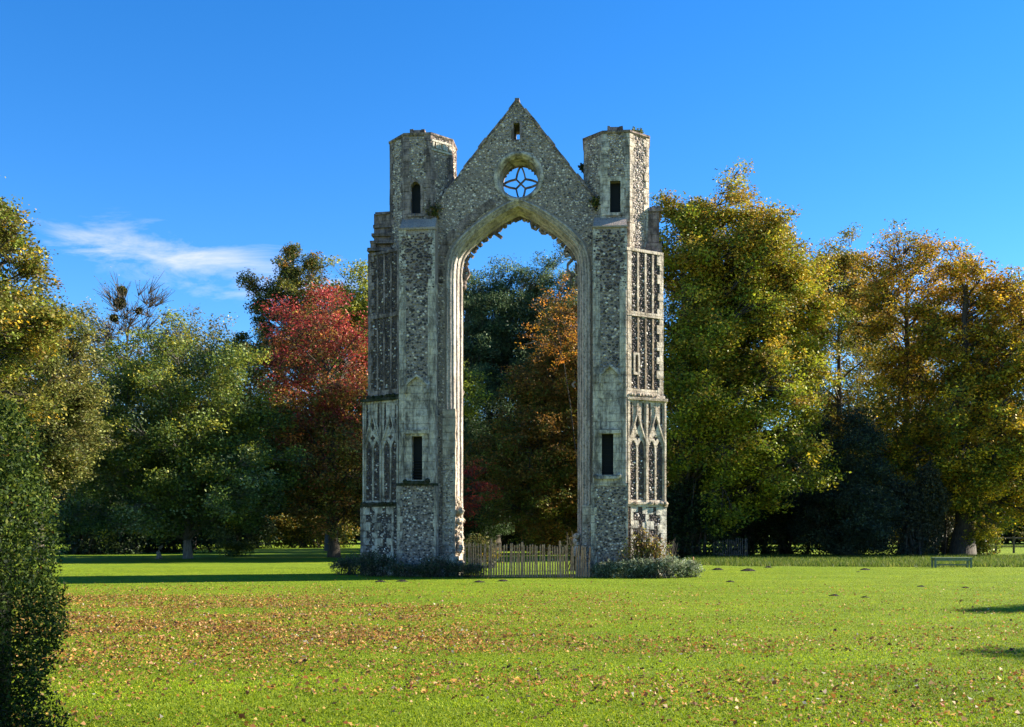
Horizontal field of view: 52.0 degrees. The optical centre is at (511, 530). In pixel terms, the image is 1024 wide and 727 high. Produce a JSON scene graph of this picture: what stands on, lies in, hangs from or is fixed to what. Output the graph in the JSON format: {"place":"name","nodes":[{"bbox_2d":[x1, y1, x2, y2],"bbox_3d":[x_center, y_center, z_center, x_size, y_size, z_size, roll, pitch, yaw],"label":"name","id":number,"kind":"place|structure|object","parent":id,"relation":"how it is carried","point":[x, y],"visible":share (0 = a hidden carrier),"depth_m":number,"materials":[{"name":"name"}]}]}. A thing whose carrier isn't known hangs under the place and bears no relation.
{"place":"outdoors","nodes":[
{"label":"outdoors","id":0,"kind":"place"},
{"bbox_2d":[0,0,1023,429],"label":"sky","id":1,"kind":"structure","parent":0,"point":[198,140],"materials":[{"name":"blue"}]},
{"bbox_2d":[5,538,1023,726],"bbox_3d":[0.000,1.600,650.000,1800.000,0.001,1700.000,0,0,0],"label":"ground","id":2,"kind":"structure","parent":0,"point":[290,558],"depth_m":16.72,"materials":[{"name":"green plant"}]},
{"bbox_2d":[0,397,81,726],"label":"clipped hedge","id":3,"kind":"object","parent":2,"relation":"on","point":[9,577],"visible":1,"depth_m":5.66,"materials":[{"name":"green plant"}]},
{"bbox_2d":[0,175,82,451],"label":"oak tree","id":4,"kind":"object","parent":2,"relation":"on","point":[37,323],"visible":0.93,"depth_m":31.06,"materials":[{"name":"green plant"}]},
{"bbox_2d":[0,303,128,562],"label":"oak tree","id":5,"kind":"object","parent":2,"relation":"on","point":[67,452],"visible":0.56,"depth_m":51.08,"materials":[{"name":"green plant"}]},
{"bbox_2d":[13,296,144,543],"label":"tree","id":6,"kind":"object","parent":2,"relation":"on","point":[96,347],"visible":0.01,"depth_m":95.69,"materials":[{"name":"green plant"}]},
{"bbox_2d":[25,491,146,554],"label":"laurel bush","id":7,"kind":"object","parent":2,"relation":"on","point":[81,547],"visible":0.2,"depth_m":71.50,"materials":[{"name":"green plant"}]},
{"bbox_2d":[66,269,187,540],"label":"bare tree","id":8,"kind":"object","parent":2,"relation":"on","point":[130,321],"visible":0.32,"depth_m":87.15,"materials":[{"name":"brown plant"}]},
{"bbox_2d":[109,314,118,321],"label":"mistletoe ball","id":9,"kind":"object","parent":8,"relation":"attached to","point":[111,316],"visible":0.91,"depth_m":87.41,"materials":[{"name":"green plant"}]},
{"bbox_2d":[114,296,126,309],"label":"mistletoe ball","id":10,"kind":"object","parent":8,"relation":"attached to","point":[120,301],"visible":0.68,"depth_m":87.38,"materials":[{"name":"green plant"}]},
{"bbox_2d":[116,285,127,295],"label":"mistletoe ball","id":11,"kind":"object","parent":8,"relation":"attached to","point":[123,290],"visible":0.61,"depth_m":87.39,"materials":[{"name":"green plant"}]},
{"bbox_2d":[71,489,200,552],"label":"laurel bush","id":12,"kind":"object","parent":2,"relation":"on","point":[152,548],"visible":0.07,"depth_m":75.86,"materials":[{"name":"green plant"}]},
{"bbox_2d":[156,545,162,558],"bbox_3d":[-20.159,1.231,60.003,0.447,0.889,0.432,0,0,0],"label":"broken stump","id":13,"kind":"object","parent":2,"relation":"on","point":[158,554],"visible":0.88,"depth_m":59.93,"materials":[{"name":"grey stone"}]},
{"bbox_2d":[45,307,314,558],"bbox_3d":[-18.962,-5.305,60.902,15.910,14.043,16.298,0,0,0],"label":"round tree","id":14,"kind":"object","parent":2,"relation":"on","point":[220,475],"visible":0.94,"depth_m":57.51,"materials":[{"name":"green plant"}]},
{"bbox_2d":[134,493,235,552],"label":"laurel bush","id":15,"kind":"object","parent":2,"relation":"on","point":[207,544],"visible":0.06,"depth_m":77.32,"materials":[{"name":"green plant"}]},
{"bbox_2d":[129,306,266,548],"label":"tree","id":16,"kind":"object","parent":2,"relation":"on","point":[196,330],"visible":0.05,"depth_m":91.19,"materials":[{"name":"green plant"}]},
{"bbox_2d":[214,540,255,556],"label":"bush","id":17,"kind":"object","parent":2,"relation":"on","point":[237,547],"visible":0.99,"depth_m":65.69,"materials":[{"name":"green plant"}]},
{"bbox_2d":[199,511,278,548],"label":"laurel bush","id":18,"kind":"object","parent":2,"relation":"on","point":[267,529],"visible":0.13,"depth_m":96.01,"materials":[{"name":"green plant"}]},
{"bbox_2d":[229,242,353,550],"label":"tall oak","id":19,"kind":"object","parent":2,"relation":"on","point":[289,282],"visible":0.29,"depth_m":83.32,"materials":[{"name":"green plant"}]},
{"bbox_2d":[241,278,367,556],"bbox_3d":[-10.922,-6.812,63.772,10.227,17.041,10.176,0,0,40],"label":"red maple","id":20,"kind":"object","parent":2,"relation":"on","point":[322,418],"visible":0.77,"depth_m":62.22,"materials":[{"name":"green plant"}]},
{"bbox_2d":[257,513,359,547],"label":"sprawling bush","id":21,"kind":"object","parent":2,"relation":"on","point":[295,533],"visible":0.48,"depth_m":99.80,"materials":[{"name":"green plant"}]},
{"bbox_2d":[293,255,367,476],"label":"tree","id":22,"kind":"object","parent":2,"relation":"on","point":[358,302],"visible":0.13,"depth_m":87.94,"materials":[{"name":"green plant"}]},
{"bbox_2d":[328,554,370,574],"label":"border shrub","id":23,"kind":"object","parent":2,"relation":"on","point":[342,563],"visible":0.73,"depth_m":38.10,"materials":[{"name":"green plant"}]},
{"bbox_2d":[348,548,401,576],"bbox_3d":[-4.722,1.124,36.845,2.001,1.076,0.899,0,0,0],"label":"border shrub","id":24,"kind":"object","parent":2,"relation":"on","point":[373,560],"visible":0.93,"depth_m":36.78,"materials":[{"name":"green plant"}]},
{"bbox_2d":[382,561,436,577],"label":"border shrub","id":25,"kind":"object","parent":2,"relation":"on","point":[398,568],"visible":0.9,"depth_m":36.04,"materials":[{"name":"green plant"}]},
{"bbox_2d":[411,552,458,577],"bbox_3d":[-2.630,1.186,36.163,1.782,0.950,0.906,0,0,-16],"label":"border shrub","id":26,"kind":"object","parent":2,"relation":"on","point":[439,566],"visible":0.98,"depth_m":36.03,"materials":[{"name":"green plant"}]},
{"bbox_2d":[443,560,486,577],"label":"border shrub","id":27,"kind":"object","parent":2,"relation":"on","point":[467,569],"visible":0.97,"depth_m":36.05,"materials":[{"name":"green plant"}]},
{"bbox_2d":[463,359,495,420],"bbox_3d":[-3.064,-3.883,57.871,4.421,11.188,4.448,0,0,0],"label":"tree","id":28,"kind":"object","parent":2,"relation":"on","point":[474,391],"visible":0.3,"depth_m":57.67,"materials":[{"name":"green plant"}]},
{"bbox_2d":[463,532,498,567],"bbox_3d":[-1.391,0.847,42.488,1.862,1.630,0.857,0,0,0],"label":"straggly bush","id":29,"kind":"object","parent":2,"relation":"on","point":[482,542],"visible":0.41,"depth_m":42.41,"materials":[{"name":"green plant"}]},
{"bbox_2d":[463,459,505,527],"bbox_3d":[-3.956,-1.570,61.863,6.994,6.582,5.882,0,0,12],"label":"maple sapling","id":30,"kind":"object","parent":2,"relation":"on","point":[481,485],"visible":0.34,"depth_m":61.55,"materials":[{"name":"red plant"}]},
{"bbox_2d":[464,361,519,540],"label":"tree","id":31,"kind":"object","parent":2,"relation":"on","point":[486,416],"depth_m":94.45,"materials":[{"name":"green plant"}]},
{"bbox_2d":[482,540,502,567],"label":"rose bush","id":32,"kind":"object","parent":2,"relation":"on","point":[492,558],"visible":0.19,"depth_m":45.30,"materials":[{"name":"green plant"}]},
{"bbox_2d":[0,408,1023,542],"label":"woodland","id":33,"kind":"object","parent":2,"relation":"on","point":[794,468],"visible":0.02,"depth_m":132.59,"materials":[{"name":"green plant"}]},
{"bbox_2d":[360,98,667,576],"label":"ruined arch","id":34,"kind":"structure","parent":2,"relation":"on","point":[412,510],"depth_m":37.27,"materials":[{"name":"stone"}]},
{"bbox_2d":[423,200,442,218],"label":"wall plant","id":35,"kind":"object","parent":34,"relation":"attached to","point":[435,212],"depth_m":37.60,"materials":[{"name":"green plant"}]},
{"bbox_2d":[494,151,543,200],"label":"round window","id":36,"kind":"structure","parent":34,"relation":"in","point":[518,161],"depth_m":37.61,"materials":[{"name":"stone"}]},
{"bbox_2d":[578,163,583,172],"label":"wall plant","id":37,"kind":"object","parent":34,"relation":"attached to","point":[580,166],"depth_m":38.12,"materials":[{"name":"green plant"}]},
{"bbox_2d":[588,195,600,210],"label":"wall plant","id":38,"kind":"object","parent":34,"relation":"attached to","point":[595,202],"depth_m":37.05,"materials":[{"name":"green plant"}]},
{"bbox_2d":[632,126,643,132],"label":"wall plant","id":39,"kind":"object","parent":34,"relation":"attached to","point":[638,130],"depth_m":37.32,"materials":[{"name":"green plant"}]},
{"bbox_2d":[12,574,1023,726],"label":"fallen leaves","id":40,"kind":"object","parent":2,"relation":"on","point":[360,632],"visible":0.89,"depth_m":14.86,"materials":[{"name":"brown plant"}]},
{"bbox_2d":[463,515,576,550],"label":"yew hedge","id":41,"kind":"object","parent":2,"relation":"on","point":[506,539],"visible":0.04,"depth_m":83.87,"materials":[{"name":"green plant"}]},
{"bbox_2d":[463,241,577,551],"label":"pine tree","id":42,"kind":"object","parent":2,"relation":"on","point":[490,345],"visible":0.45,"depth_m":80.94,"materials":[{"name":"green plant"}]},
{"bbox_2d":[464,539,590,577],"bbox_3d":[0.523,0.960,36.328,4.405,1.384,0.108,0,0,5],"label":"picket fence","id":43,"kind":"object","parent":2,"relation":"on","point":[560,570],"visible":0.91,"depth_m":36.30,"materials":[{"name":"wood"}]},
{"bbox_2d":[515,270,577,477],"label":"maple sapling","id":44,"kind":"object","parent":2,"relation":"on","point":[558,330],"visible":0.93,"depth_m":68.88,"materials":[{"name":"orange plant"}]},
{"bbox_2d":[463,281,669,554],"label":"copper beech","id":45,"kind":"object","parent":2,"relation":"on","point":[549,491],"visible":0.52,"depth_m":70.91,"materials":[{"name":"brown plant"}]},
{"bbox_2d":[561,535,574,570],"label":"straggly bush","id":46,"kind":"object","parent":2,"relation":"on","point":[569,553],"visible":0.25,"depth_m":42.27,"materials":[{"name":"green plant"}]},
{"bbox_2d":[587,558,624,577],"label":"border shrub","id":47,"kind":"object","parent":2,"relation":"on","point":[601,568],"visible":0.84,"depth_m":36.07,"materials":[{"name":"green plant"}]},
{"bbox_2d":[607,554,652,577],"bbox_3d":[4.158,1.163,35.764,1.914,0.994,0.989,0,0,-10],"label":"border shrub","id":48,"kind":"object","parent":2,"relation":"on","point":[628,565],"visible":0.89,"depth_m":35.67,"materials":[{"name":"green plant"}]},
{"bbox_2d":[614,516,672,577],"bbox_3d":[4.517,0.550,36.047,2.038,2.220,0.630,0,0,0],"label":"rose bush","id":49,"kind":"object","parent":2,"relation":"on","point":[646,548],"visible":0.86,"depth_m":36.03,"materials":[{"name":"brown plant"}]},
{"bbox_2d":[631,551,690,577],"bbox_3d":[5.088,1.153,35.761,2.130,1.018,1.068,0,0,0],"label":"border shrub","id":50,"kind":"object","parent":2,"relation":"on","point":[661,566],"visible":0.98,"depth_m":35.60,"materials":[{"name":"green plant"}]},
{"bbox_2d":[665,538,678,575],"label":"dry stalks","id":51,"kind":"object","parent":2,"relation":"on","point":[670,547],"visible":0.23,"depth_m":36.96,"materials":[{"name":"brown plant"}]},
{"bbox_2d":[670,558,705,577],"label":"border shrub","id":52,"kind":"object","parent":2,"relation":"on","point":[694,567],"visible":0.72,"depth_m":36.07,"materials":[{"name":"green plant"}]},
{"bbox_2d":[666,476,741,557],"bbox_3d":[10.847,-0.816,63.553,6.266,5.027,3.825,0,0,20],"label":"laurel bush","id":53,"kind":"object","parent":2,"relation":"on","point":[686,523],"visible":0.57,"depth_m":62.95,"materials":[{"name":"green plant"}]},
{"bbox_2d":[713,538,747,556],"bbox_3d":[12.941,1.030,62.220,2.041,1.244,0.120,0,0,0],"label":"picket fence","id":54,"kind":"object","parent":2,"relation":"on","point":[738,554],"visible":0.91,"depth_m":62.19,"materials":[{"name":"grey wood"}]},
{"bbox_2d":[698,478,795,554],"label":"laurel bush","id":55,"kind":"object","parent":2,"relation":"on","point":[744,534],"visible":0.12,"depth_m":67.34,"materials":[{"name":"green plant"}]},
{"bbox_2d":[649,156,857,553],"bbox_3d":[14.141,-11.010,64.344,14.429,25.438,14.768,0,0,0],"label":"beech tree","id":56,"kind":"object","parent":2,"relation":"on","point":[741,284],"visible":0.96,"depth_m":62.22,"materials":[{"name":"green plant"}]},
{"bbox_2d":[711,480,837,555],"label":"laurel bush","id":57,"kind":"object","parent":2,"relation":"on","point":[787,541],"visible":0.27,"depth_m":67.48,"materials":[{"name":"green plant"}]},
{"bbox_2d":[784,403,910,556],"bbox_3d":[20.471,-2.615,64.035,7.433,10.368,8.005,0,0,0],"label":"yew tree","id":58,"kind":"object","parent":2,"relation":"on","point":[845,517],"visible":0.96,"depth_m":62.82,"materials":[{"name":"green plant"}]},
{"bbox_2d":[783,222,918,551],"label":"beech tree","id":59,"kind":"object","parent":2,"relation":"on","point":[848,290],"visible":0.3,"depth_m":78.82,"materials":[{"name":"green plant"}]},
{"bbox_2d":[791,274,946,546],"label":"tree","id":60,"kind":"object","parent":2,"relation":"on","point":[848,384],"visible":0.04,"depth_m":98.02,"materials":[{"name":"green plant"}]},
{"bbox_2d":[832,219,983,550],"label":"beech tree","id":61,"kind":"object","parent":2,"relation":"on","point":[905,377],"visible":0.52,"depth_m":69.76,"materials":[{"name":"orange plant"}]},
{"bbox_2d":[874,460,952,555],"bbox_3d":[24.672,-1.353,65.038,4.830,6.080,2.428,0,0,26],"label":"dark shrub","id":62,"kind":"object","parent":2,"relation":"on","point":[917,524],"visible":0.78,"depth_m":64.54,"materials":[{"name":"green plant"}]},
{"bbox_2d":[909,487,954,554],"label":"dark shrub","id":63,"kind":"object","parent":2,"relation":"on","point":[944,548],"visible":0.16,"depth_m":68.30,"materials":[{"name":"green plant"}]},
{"bbox_2d":[930,557,971,567],"bbox_3d":[19.213,1.379,45.902,1.726,0.443,0.410,0,0,-1],"label":"garden bench","id":64,"kind":"object","parent":2,"relation":"on","point":[966,559],"visible":1,"depth_m":45.87,"materials":[{"name":"green paint"}]},
{"bbox_2d":[885,237,1023,555],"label":"beech tree","id":65,"kind":"object","parent":2,"relation":"on","point":[987,376],"visible":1,"depth_m":65.23,"materials":[{"name":"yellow plant"}]},
{"bbox_2d":[949,524,1003,554],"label":"ivy bush","id":66,"kind":"object","parent":2,"relation":"on","point":[982,549],"visible":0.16,"depth_m":68.62,"materials":[{"name":"green plant"}]},
{"bbox_2d":[940,277,1023,540],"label":"tree","id":67,"kind":"object","parent":2,"relation":"on","point":[1016,533],"visible":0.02,"depth_m":103.39,"materials":[{"name":"green plant"}]},
{"bbox_2d":[978,536,1023,552],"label":"rail fence","id":68,"kind":"object","parent":2,"relation":"on","point":[1013,538],"visible":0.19,"depth_m":76.42,"materials":[{"name":"brown wood"}]},
{"bbox_2d":[684,553,1023,566],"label":"rough grass","id":69,"kind":"structure","parent":0,"point":[921,560],"depth_m":52.00,"materials":[{"name":"green plant"}]}
]}

